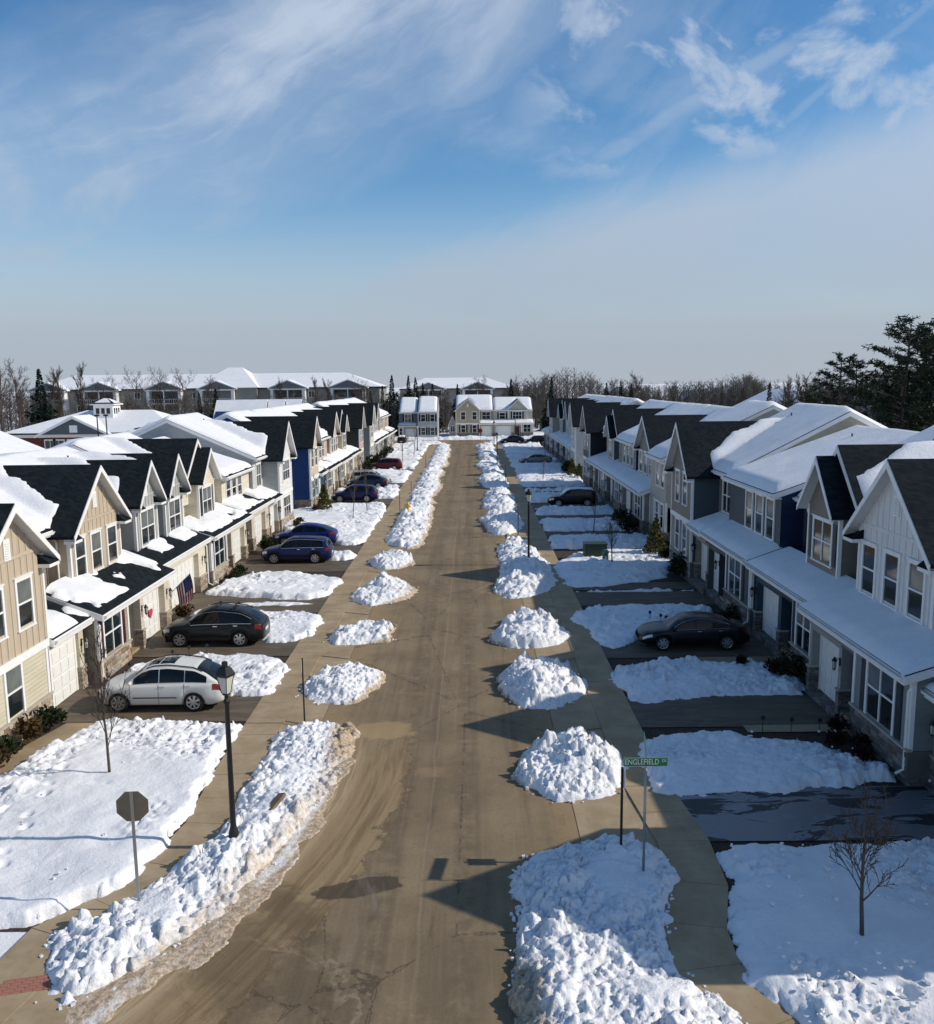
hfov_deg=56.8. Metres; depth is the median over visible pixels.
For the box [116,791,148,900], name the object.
stop sign
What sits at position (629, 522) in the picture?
shrub
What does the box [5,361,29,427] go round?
bare tree
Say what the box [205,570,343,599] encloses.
snowy lawn
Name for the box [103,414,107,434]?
lamp pole
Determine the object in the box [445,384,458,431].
conifer
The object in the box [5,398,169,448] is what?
clubhouse
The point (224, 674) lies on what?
street lamp
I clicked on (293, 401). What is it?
house
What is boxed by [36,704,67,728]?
shrub
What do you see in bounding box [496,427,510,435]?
garage door
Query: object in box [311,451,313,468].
window
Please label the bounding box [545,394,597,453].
townhouse
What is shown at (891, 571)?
window
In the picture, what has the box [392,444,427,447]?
snowy lawn
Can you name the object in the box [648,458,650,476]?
window
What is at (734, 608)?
shrub
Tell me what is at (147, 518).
window
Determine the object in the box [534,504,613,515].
snowy lawn
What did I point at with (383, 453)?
shrub
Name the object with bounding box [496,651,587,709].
snow pile
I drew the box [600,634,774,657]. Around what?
driveway
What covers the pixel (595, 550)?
cabinet door
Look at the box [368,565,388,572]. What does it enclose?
driveway apron
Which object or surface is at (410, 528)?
snow pile
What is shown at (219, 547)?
window
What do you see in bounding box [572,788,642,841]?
driveway apron
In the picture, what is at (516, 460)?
snowy lawn
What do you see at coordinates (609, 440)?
window
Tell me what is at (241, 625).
parked car
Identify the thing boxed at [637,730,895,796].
snowy lawn
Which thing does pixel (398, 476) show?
snowy lawn
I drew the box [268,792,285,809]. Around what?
wooden board
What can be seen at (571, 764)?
snow pile
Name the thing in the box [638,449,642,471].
window
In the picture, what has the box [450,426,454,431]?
window
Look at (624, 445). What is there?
window
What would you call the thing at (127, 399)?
bare tree
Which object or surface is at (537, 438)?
parked car
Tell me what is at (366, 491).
young tree
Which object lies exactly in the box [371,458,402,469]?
parked car
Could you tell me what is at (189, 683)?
parked car
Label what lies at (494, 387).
apartment block
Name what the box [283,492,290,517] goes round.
window
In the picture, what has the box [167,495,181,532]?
window
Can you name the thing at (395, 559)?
snow pile
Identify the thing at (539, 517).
driveway
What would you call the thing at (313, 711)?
driveway apron
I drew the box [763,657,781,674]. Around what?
shrub
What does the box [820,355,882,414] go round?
pine tree
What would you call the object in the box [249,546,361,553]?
driveway
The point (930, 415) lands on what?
pine tree
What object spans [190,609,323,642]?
snowy lawn
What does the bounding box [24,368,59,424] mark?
conifer
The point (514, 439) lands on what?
parked car
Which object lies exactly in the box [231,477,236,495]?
window
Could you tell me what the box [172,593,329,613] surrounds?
driveway
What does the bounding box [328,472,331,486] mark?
window
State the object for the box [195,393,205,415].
conifer
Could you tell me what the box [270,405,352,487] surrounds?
townhouse
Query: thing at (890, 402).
pine tree
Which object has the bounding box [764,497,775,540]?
window
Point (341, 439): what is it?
townhouse
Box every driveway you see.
[56,689,262,722]
[132,630,299,656]
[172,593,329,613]
[229,561,351,571]
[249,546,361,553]
[328,499,392,503]
[523,486,585,489]
[530,502,605,508]
[536,515,612,520]
[544,531,637,536]
[572,582,695,589]
[574,591,715,605]
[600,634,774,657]
[626,695,831,726]
[678,786,933,840]
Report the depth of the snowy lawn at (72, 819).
23.95 m
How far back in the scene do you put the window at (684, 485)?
51.93 m
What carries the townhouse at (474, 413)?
on the snowy ground at (8, 941)
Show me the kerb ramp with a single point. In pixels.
(44, 1009)
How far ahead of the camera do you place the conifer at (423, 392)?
203.90 m
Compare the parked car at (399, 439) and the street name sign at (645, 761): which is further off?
the parked car at (399, 439)
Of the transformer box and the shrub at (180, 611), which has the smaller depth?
the shrub at (180, 611)
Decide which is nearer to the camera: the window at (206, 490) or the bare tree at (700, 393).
the window at (206, 490)
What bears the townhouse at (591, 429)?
on the snowy ground at (8, 941)
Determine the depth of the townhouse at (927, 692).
24.78 m
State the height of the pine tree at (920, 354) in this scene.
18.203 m
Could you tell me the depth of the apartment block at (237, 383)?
206.39 m
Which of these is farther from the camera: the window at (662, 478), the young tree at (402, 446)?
the young tree at (402, 446)
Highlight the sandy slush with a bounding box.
[65,739,355,1023]
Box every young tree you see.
[79,626,128,772]
[351,469,360,517]
[363,466,368,505]
[400,430,403,460]
[542,445,547,475]
[591,481,600,532]
[604,514,620,561]
[819,780,908,935]
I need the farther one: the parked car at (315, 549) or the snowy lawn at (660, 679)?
the parked car at (315, 549)
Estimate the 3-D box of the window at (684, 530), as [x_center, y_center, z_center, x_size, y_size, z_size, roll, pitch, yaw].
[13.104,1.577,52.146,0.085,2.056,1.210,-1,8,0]
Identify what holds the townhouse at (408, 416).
on the snowy ground at (8, 941)
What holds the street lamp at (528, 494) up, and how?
on the snow pile at (522, 574)
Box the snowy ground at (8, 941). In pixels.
[0,381,909,958]
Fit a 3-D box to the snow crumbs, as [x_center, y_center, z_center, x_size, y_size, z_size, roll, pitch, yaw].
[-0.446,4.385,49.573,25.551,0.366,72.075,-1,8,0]
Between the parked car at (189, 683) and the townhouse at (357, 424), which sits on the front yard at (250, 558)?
the townhouse at (357, 424)
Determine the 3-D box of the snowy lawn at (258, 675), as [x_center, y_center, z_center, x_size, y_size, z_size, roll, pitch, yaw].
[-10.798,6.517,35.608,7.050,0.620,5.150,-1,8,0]
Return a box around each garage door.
[51,638,76,705]
[142,589,158,639]
[169,557,193,608]
[232,529,239,562]
[254,514,261,544]
[270,506,273,532]
[406,429,415,436]
[482,427,490,435]
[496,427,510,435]
[626,490,629,514]
[702,544,706,579]
[714,553,718,591]
[764,587,778,639]
[820,636,839,701]
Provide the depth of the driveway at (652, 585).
50.24 m
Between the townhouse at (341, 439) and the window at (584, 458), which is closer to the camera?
the window at (584, 458)
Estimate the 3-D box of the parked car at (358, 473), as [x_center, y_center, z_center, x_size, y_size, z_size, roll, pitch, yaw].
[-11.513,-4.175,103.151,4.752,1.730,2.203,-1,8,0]
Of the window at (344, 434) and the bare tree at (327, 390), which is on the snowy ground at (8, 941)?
the bare tree at (327, 390)
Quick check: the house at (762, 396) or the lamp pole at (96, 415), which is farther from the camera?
the house at (762, 396)
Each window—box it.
[0,584,8,641]
[2,658,26,722]
[12,571,36,632]
[44,439,55,448]
[54,439,64,445]
[69,425,77,432]
[73,533,87,576]
[88,527,104,572]
[102,611,123,657]
[105,521,118,564]
[139,504,155,548]
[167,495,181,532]
[201,483,212,515]
[213,536,224,569]
[225,479,230,497]
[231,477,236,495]
[236,475,242,494]
[255,461,261,487]
[282,457,289,482]
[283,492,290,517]
[308,391,314,396]
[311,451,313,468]
[311,478,314,498]
[314,446,317,466]
[315,477,318,495]
[321,441,323,457]
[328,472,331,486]
[333,436,335,451]
[335,435,337,450]
[341,464,343,479]
[343,433,345,447]
[404,414,411,421]
[420,414,425,421]
[421,427,425,435]
[430,414,434,421]
[430,427,434,434]
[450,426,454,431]
[460,411,465,419]
[460,424,465,432]
[472,411,476,418]
[472,424,476,432]
[481,411,490,418]
[499,412,504,418]
[512,411,521,418]
[523,424,530,431]
[584,432,585,448]
[584,458,585,474]
[586,435,588,449]
[601,472,603,487]
[608,438,611,457]
[615,481,618,500]
[622,444,625,463]
[626,445,629,465]
[630,446,633,467]
[634,494,640,515]
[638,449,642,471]
[643,450,647,474]
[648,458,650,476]
[654,498,658,523]
[655,461,659,486]
[659,501,663,530]
[660,463,664,489]
[674,468,680,502]
[674,516,679,550]
[681,471,687,506]
[681,520,686,556]
[721,480,729,514]
[728,556,741,599]
[744,490,753,529]
[753,493,763,535]
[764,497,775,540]
[794,602,810,655]
[810,513,834,568]
[858,539,878,598]
[863,660,896,736]
[880,547,901,611]
[903,557,926,625]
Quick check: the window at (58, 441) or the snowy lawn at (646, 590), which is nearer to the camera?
the snowy lawn at (646, 590)
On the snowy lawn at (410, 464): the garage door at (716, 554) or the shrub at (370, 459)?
the shrub at (370, 459)
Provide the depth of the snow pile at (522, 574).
51.72 m
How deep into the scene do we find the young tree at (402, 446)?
129.76 m
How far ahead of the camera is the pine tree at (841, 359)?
96.76 m
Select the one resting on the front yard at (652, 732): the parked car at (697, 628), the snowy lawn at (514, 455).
the snowy lawn at (514, 455)
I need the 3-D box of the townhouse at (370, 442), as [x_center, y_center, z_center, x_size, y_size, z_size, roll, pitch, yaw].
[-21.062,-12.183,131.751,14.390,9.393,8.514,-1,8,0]
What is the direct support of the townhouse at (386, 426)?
on the front yard at (250, 558)
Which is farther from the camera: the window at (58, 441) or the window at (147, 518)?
the window at (58, 441)
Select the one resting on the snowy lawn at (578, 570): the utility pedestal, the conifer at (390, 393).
the utility pedestal
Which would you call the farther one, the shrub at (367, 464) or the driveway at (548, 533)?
the shrub at (367, 464)
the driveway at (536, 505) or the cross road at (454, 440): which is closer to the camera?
the driveway at (536, 505)
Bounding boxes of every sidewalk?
[0,445,435,1023]
[496,444,799,1023]
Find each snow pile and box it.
[301,661,385,704]
[327,619,394,644]
[350,571,418,605]
[368,549,414,569]
[384,501,434,548]
[407,467,445,504]
[423,443,451,469]
[474,442,498,459]
[475,456,503,472]
[476,468,509,487]
[479,507,523,534]
[480,486,517,509]
[489,606,569,648]
[492,536,557,598]
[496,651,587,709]
[510,726,628,802]
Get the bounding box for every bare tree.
[0,358,18,431]
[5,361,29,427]
[45,366,64,416]
[50,366,66,416]
[69,363,90,411]
[86,374,124,407]
[119,364,152,409]
[146,366,178,413]
[166,369,204,414]
[196,374,221,416]
[272,377,285,398]
[311,376,321,402]
[322,377,332,400]
[347,376,376,402]
[361,380,380,406]
[439,388,451,413]
[463,384,475,394]
[473,374,487,394]
[628,372,644,400]
[656,389,666,399]
[664,382,676,400]
[679,380,696,402]
[697,383,707,402]
[700,386,714,403]
[708,387,717,404]
[719,383,725,405]
[727,387,738,406]
[739,386,744,402]
[747,384,757,398]
[769,386,795,405]
[782,374,796,406]
[784,386,806,407]
[792,374,807,402]
[834,391,871,413]
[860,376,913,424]
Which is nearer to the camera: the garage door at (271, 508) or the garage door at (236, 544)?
the garage door at (236, 544)
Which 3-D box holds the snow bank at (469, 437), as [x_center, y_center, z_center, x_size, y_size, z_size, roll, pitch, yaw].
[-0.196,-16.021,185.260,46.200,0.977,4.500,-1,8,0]
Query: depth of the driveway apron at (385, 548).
62.76 m
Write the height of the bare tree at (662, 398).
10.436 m
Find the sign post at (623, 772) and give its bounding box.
[620,765,625,844]
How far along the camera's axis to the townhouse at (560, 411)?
135.23 m
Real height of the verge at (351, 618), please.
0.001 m
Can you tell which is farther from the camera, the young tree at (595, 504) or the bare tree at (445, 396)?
the bare tree at (445, 396)
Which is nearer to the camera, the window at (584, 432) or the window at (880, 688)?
the window at (880, 688)
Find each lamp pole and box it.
[94,414,98,435]
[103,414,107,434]
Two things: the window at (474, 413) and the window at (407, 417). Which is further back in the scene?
the window at (474, 413)
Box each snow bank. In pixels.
[45,719,360,1006]
[395,434,534,440]
[410,440,441,443]
[488,439,503,443]
[506,831,742,1023]
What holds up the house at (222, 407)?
on the snowy ground at (8, 941)
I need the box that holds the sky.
[0,0,933,391]
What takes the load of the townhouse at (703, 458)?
on the snowy ground at (8, 941)
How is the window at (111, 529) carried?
in the townhouse at (77, 515)
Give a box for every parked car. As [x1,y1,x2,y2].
[98,654,233,711]
[162,601,269,646]
[261,534,333,563]
[275,522,337,543]
[331,484,378,501]
[346,474,387,487]
[350,469,390,481]
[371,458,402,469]
[397,435,407,442]
[500,435,523,443]
[519,453,551,462]
[523,435,543,443]
[547,487,597,505]
[635,611,749,650]
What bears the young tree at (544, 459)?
on the snowy lawn at (535, 477)
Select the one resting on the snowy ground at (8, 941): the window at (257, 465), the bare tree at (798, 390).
the bare tree at (798, 390)
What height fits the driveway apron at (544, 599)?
0.001 m
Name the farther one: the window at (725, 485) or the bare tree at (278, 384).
the bare tree at (278, 384)
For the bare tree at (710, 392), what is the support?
on the snowy ground at (8, 941)
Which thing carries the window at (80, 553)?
in the townhouse at (77, 515)
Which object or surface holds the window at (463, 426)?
in the townhouse at (474, 413)
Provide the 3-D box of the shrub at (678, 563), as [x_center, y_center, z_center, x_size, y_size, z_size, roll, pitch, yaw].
[13.048,3.196,52.263,1.636,1.538,2.045,-3,9,-19]
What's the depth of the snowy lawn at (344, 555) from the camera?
59.10 m
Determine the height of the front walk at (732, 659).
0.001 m
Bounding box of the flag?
[172,573,192,605]
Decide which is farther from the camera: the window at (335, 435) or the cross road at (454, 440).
the cross road at (454, 440)
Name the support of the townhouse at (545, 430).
on the snowy ground at (8, 941)
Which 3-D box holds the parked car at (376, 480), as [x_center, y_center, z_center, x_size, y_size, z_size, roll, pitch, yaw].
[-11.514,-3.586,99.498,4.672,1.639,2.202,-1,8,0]
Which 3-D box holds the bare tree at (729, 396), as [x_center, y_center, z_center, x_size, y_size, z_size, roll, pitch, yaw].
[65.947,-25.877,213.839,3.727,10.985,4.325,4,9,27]
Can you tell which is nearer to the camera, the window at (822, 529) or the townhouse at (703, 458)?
the window at (822, 529)
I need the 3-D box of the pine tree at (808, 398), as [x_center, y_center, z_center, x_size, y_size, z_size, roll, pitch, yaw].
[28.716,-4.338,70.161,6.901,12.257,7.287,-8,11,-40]
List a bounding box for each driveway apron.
[285,692,329,722]
[321,626,354,658]
[345,601,371,613]
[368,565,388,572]
[378,545,397,552]
[509,531,527,537]
[522,592,554,607]
[535,639,573,659]
[549,696,600,733]
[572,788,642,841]
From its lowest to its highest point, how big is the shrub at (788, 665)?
1.107 m
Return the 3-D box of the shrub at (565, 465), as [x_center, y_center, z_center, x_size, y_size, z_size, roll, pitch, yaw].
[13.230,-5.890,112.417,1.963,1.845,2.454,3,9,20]
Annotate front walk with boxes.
[0,723,93,774]
[679,656,778,662]
[743,724,845,731]
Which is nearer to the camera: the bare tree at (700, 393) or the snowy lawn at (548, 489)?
the snowy lawn at (548, 489)
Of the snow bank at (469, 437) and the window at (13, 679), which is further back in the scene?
the snow bank at (469, 437)
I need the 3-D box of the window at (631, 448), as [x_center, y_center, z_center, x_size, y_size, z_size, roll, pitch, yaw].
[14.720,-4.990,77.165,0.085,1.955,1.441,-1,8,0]
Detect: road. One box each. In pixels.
[98,442,580,1023]
[395,439,524,442]
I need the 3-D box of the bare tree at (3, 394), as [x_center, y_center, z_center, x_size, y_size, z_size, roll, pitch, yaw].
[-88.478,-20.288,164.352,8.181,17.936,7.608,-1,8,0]
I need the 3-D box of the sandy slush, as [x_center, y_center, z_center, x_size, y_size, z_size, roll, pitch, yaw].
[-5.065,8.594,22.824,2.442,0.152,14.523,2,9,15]
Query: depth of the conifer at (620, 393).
229.46 m
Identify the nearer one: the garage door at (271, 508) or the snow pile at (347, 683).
the snow pile at (347, 683)
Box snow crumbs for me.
[6,520,931,1023]
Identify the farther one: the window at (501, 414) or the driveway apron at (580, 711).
the window at (501, 414)
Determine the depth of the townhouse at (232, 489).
63.02 m
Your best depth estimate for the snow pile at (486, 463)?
121.03 m
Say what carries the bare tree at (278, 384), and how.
on the snowy ground at (8, 941)
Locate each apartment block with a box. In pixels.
[26,367,386,417]
[398,377,515,421]
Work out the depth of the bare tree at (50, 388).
177.28 m
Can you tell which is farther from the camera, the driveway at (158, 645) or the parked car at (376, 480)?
the parked car at (376, 480)
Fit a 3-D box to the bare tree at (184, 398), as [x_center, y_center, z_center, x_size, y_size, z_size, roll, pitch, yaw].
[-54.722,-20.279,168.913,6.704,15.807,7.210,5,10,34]
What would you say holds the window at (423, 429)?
in the townhouse at (428, 415)
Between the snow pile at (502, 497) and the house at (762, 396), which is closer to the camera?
the snow pile at (502, 497)
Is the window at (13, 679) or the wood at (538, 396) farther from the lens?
the wood at (538, 396)
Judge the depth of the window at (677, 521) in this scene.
53.95 m
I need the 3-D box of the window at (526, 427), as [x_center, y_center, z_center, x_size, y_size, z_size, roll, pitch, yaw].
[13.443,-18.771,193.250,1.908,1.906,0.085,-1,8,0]
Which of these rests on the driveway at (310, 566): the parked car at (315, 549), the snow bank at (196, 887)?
the parked car at (315, 549)
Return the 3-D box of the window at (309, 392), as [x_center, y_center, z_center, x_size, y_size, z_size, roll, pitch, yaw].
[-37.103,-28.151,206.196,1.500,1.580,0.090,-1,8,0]
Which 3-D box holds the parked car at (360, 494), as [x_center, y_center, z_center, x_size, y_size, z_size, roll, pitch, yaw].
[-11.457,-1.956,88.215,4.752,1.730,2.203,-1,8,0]
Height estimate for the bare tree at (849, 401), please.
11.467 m
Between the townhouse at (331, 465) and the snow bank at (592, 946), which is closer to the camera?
the snow bank at (592, 946)
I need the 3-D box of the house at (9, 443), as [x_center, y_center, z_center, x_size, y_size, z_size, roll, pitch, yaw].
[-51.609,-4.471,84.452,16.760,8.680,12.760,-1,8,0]
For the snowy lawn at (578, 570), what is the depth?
54.18 m
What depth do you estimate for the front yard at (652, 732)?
29.19 m
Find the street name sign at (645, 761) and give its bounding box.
[623,731,667,870]
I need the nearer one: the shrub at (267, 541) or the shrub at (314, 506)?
the shrub at (267, 541)
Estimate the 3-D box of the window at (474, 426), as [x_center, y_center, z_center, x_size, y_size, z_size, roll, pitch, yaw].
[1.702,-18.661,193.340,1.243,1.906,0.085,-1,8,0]
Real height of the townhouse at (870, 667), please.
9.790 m
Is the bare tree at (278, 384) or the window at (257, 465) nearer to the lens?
the window at (257, 465)
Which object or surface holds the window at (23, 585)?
in the townhouse at (41, 645)
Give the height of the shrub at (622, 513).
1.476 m
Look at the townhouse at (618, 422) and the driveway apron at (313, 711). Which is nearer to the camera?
the driveway apron at (313, 711)
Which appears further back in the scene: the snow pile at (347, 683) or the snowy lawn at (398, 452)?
the snowy lawn at (398, 452)
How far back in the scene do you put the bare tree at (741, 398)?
212.48 m
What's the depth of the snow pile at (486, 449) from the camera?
146.14 m
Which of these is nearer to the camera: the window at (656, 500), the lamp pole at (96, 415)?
the window at (656, 500)
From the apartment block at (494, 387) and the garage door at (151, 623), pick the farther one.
the apartment block at (494, 387)
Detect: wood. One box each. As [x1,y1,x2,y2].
[0,366,652,434]
[640,364,933,429]
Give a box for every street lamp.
[215,661,238,838]
[496,433,497,463]
[525,489,531,557]
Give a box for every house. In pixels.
[0,431,44,453]
[213,399,268,418]
[256,399,302,404]
[257,399,286,407]
[447,415,455,435]
[732,389,796,406]
[774,392,799,401]
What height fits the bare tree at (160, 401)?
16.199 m
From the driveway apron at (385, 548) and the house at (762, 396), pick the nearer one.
the driveway apron at (385, 548)
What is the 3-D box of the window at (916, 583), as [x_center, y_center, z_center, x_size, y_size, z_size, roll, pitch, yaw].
[14.261,2.502,27.478,0.085,1.955,1.210,-1,8,0]
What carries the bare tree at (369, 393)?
on the snowy ground at (8, 941)
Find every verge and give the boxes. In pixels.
[267,442,443,754]
[484,442,658,849]
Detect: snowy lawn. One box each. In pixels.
[0,716,242,928]
[124,651,290,696]
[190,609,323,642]
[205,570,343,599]
[229,601,309,605]
[283,501,385,545]
[328,550,356,560]
[329,486,399,498]
[343,484,398,486]
[348,468,412,482]
[363,459,418,469]
[380,454,421,459]
[387,450,423,455]
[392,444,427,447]
[394,442,430,444]
[394,447,426,451]
[501,441,542,446]
[502,446,545,450]
[505,449,548,453]
[506,453,553,457]
[509,457,558,462]
[510,462,562,467]
[515,467,585,486]
[524,486,567,490]
[525,491,602,502]
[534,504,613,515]
[539,516,634,531]
[548,532,652,549]
[553,548,670,587]
[570,602,712,648]
[576,587,693,591]
[609,655,805,703]
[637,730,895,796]
[715,836,933,1023]
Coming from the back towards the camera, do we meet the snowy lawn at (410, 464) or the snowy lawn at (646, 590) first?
the snowy lawn at (410, 464)
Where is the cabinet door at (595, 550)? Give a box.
[591,546,600,556]
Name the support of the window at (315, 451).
in the townhouse at (307, 439)
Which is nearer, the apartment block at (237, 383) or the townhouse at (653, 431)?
the townhouse at (653, 431)
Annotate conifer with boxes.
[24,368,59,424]
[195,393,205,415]
[209,389,218,418]
[379,386,386,409]
[383,374,398,434]
[396,376,412,435]
[411,377,420,397]
[421,383,424,395]
[430,384,444,432]
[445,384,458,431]
[508,379,515,396]
[536,377,555,430]
[617,381,624,396]
[629,384,633,397]
[766,383,771,400]
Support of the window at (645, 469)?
in the townhouse at (653, 431)
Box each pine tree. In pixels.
[789,382,854,407]
[812,352,873,410]
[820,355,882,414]
[839,314,933,429]
[862,381,919,430]
[864,326,933,429]
[884,318,933,417]
[886,351,933,430]
[893,374,933,431]
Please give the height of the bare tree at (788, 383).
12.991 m
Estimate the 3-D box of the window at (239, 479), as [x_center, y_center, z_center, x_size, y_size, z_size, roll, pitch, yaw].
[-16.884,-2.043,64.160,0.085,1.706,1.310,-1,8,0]
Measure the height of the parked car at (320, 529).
1.639 m
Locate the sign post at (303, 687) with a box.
[301,657,304,720]
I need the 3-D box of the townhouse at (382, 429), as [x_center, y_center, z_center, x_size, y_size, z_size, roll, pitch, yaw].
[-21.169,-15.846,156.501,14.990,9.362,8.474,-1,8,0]
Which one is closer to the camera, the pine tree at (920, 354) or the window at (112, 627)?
the window at (112, 627)
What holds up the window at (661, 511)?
in the townhouse at (661, 480)
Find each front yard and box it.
[0,444,432,931]
[515,442,910,964]
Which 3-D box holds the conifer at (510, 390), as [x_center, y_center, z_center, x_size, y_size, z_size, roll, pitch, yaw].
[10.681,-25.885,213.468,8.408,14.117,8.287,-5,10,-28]
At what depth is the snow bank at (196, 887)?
20.48 m
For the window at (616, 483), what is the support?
in the townhouse at (628, 462)
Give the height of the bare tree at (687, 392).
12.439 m
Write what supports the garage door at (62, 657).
in the townhouse at (41, 645)
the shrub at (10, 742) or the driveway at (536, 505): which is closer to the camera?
the shrub at (10, 742)
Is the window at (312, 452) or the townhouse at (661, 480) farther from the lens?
the window at (312, 452)
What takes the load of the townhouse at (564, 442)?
on the snowy ground at (8, 941)
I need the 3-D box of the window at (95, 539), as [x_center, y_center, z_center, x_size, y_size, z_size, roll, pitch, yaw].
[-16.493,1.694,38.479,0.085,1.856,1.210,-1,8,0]
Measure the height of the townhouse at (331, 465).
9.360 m
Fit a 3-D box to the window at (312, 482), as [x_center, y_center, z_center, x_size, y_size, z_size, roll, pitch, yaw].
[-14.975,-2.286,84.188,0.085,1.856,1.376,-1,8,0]
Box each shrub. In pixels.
[0,733,22,757]
[0,739,12,767]
[10,710,44,742]
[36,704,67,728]
[174,603,194,616]
[228,570,242,578]
[232,564,248,573]
[257,534,278,550]
[293,519,300,525]
[311,504,320,509]
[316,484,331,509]
[360,460,371,469]
[366,454,381,463]
[374,452,379,462]
[378,449,388,457]
[382,446,393,452]
[561,460,572,471]
[565,458,576,474]
[574,463,582,478]
[610,507,630,521]
[616,514,638,532]
[642,517,667,552]
[656,547,669,557]
[663,540,669,546]
[667,551,687,577]
[719,610,739,619]
[726,603,738,619]
[734,654,750,663]
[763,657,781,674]
[774,649,806,677]
[824,727,852,747]
[826,714,850,730]
[850,743,875,761]
[851,730,873,748]
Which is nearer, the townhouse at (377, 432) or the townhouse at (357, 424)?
the townhouse at (357, 424)
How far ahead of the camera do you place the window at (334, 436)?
103.74 m
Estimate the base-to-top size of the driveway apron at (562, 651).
0.001 m
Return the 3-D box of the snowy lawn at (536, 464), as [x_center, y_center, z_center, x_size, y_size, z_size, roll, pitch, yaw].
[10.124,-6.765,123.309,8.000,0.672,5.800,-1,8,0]
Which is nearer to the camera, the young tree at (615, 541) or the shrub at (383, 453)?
the young tree at (615, 541)
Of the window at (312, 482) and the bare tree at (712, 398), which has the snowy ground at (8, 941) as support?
the bare tree at (712, 398)
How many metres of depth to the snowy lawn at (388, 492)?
92.47 m
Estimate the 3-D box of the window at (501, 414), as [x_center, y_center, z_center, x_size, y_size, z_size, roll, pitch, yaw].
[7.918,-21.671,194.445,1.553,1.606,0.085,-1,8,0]
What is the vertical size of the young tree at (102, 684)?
5.151 m
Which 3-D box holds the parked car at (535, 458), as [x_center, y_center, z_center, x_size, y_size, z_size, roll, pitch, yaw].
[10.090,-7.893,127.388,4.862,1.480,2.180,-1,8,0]
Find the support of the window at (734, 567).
in the townhouse at (766, 516)
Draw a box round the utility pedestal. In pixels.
[602,549,608,559]
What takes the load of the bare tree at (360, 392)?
on the snowy ground at (8, 941)
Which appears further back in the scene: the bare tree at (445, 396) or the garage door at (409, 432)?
the bare tree at (445, 396)
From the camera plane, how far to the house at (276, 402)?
139.59 m
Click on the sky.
(658, 191)
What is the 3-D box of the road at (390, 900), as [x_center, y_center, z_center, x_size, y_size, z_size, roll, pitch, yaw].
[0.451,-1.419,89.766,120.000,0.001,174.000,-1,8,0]
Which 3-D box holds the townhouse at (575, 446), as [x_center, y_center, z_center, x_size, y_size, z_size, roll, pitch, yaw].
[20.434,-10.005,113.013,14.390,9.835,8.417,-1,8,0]
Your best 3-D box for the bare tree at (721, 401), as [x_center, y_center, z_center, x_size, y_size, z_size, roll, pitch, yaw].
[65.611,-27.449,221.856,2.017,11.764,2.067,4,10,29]
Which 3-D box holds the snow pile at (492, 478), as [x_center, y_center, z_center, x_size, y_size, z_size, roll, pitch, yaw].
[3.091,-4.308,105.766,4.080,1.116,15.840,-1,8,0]
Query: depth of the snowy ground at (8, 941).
235.39 m
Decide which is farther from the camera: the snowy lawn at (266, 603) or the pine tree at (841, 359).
the pine tree at (841, 359)
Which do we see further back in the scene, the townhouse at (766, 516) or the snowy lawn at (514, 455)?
the snowy lawn at (514, 455)
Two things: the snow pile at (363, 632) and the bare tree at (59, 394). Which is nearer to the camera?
the snow pile at (363, 632)
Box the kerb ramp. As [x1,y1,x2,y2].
[0,974,67,1023]
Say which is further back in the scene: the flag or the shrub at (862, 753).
the flag
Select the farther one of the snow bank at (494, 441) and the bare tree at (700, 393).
the bare tree at (700, 393)
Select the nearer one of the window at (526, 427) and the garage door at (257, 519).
the garage door at (257, 519)
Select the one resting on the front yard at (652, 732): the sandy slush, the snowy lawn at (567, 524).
the snowy lawn at (567, 524)
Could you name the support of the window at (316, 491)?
in the townhouse at (307, 439)
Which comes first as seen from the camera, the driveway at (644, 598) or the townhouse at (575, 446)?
the driveway at (644, 598)
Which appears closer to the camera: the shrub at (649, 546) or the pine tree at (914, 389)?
the shrub at (649, 546)
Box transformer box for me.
[582,541,607,556]
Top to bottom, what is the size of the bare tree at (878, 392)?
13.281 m
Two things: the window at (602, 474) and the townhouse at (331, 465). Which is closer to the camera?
the window at (602, 474)
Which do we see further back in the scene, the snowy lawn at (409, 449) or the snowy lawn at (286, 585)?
the snowy lawn at (409, 449)
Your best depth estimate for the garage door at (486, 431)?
193.75 m
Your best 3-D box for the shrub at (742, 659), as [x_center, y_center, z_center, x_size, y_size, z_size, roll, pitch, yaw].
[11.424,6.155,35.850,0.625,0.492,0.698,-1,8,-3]
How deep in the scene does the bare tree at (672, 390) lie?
241.97 m
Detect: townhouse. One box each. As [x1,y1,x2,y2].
[0,446,212,615]
[0,457,177,683]
[0,503,94,747]
[51,432,253,585]
[126,412,296,536]
[152,436,275,553]
[214,410,328,508]
[250,408,342,495]
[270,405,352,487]
[285,404,359,476]
[298,403,365,469]
[311,401,378,460]
[327,400,383,452]
[335,399,388,450]
[342,398,393,447]
[349,398,396,445]
[398,397,417,436]
[417,396,439,436]
[454,394,492,436]
[493,397,533,435]
[541,394,592,450]
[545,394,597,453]
[549,395,605,457]
[554,396,615,462]
[559,396,624,463]
[565,397,643,473]
[579,399,666,489]
[589,401,684,503]
[601,403,710,512]
[616,405,733,534]
[644,400,786,548]
[664,403,887,594]
[699,425,918,634]
[744,425,933,682]
[795,459,933,786]
[920,681,933,794]
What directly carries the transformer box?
on the snowy lawn at (578, 570)
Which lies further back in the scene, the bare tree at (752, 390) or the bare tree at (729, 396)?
the bare tree at (729, 396)
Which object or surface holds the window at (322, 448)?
in the townhouse at (331, 465)

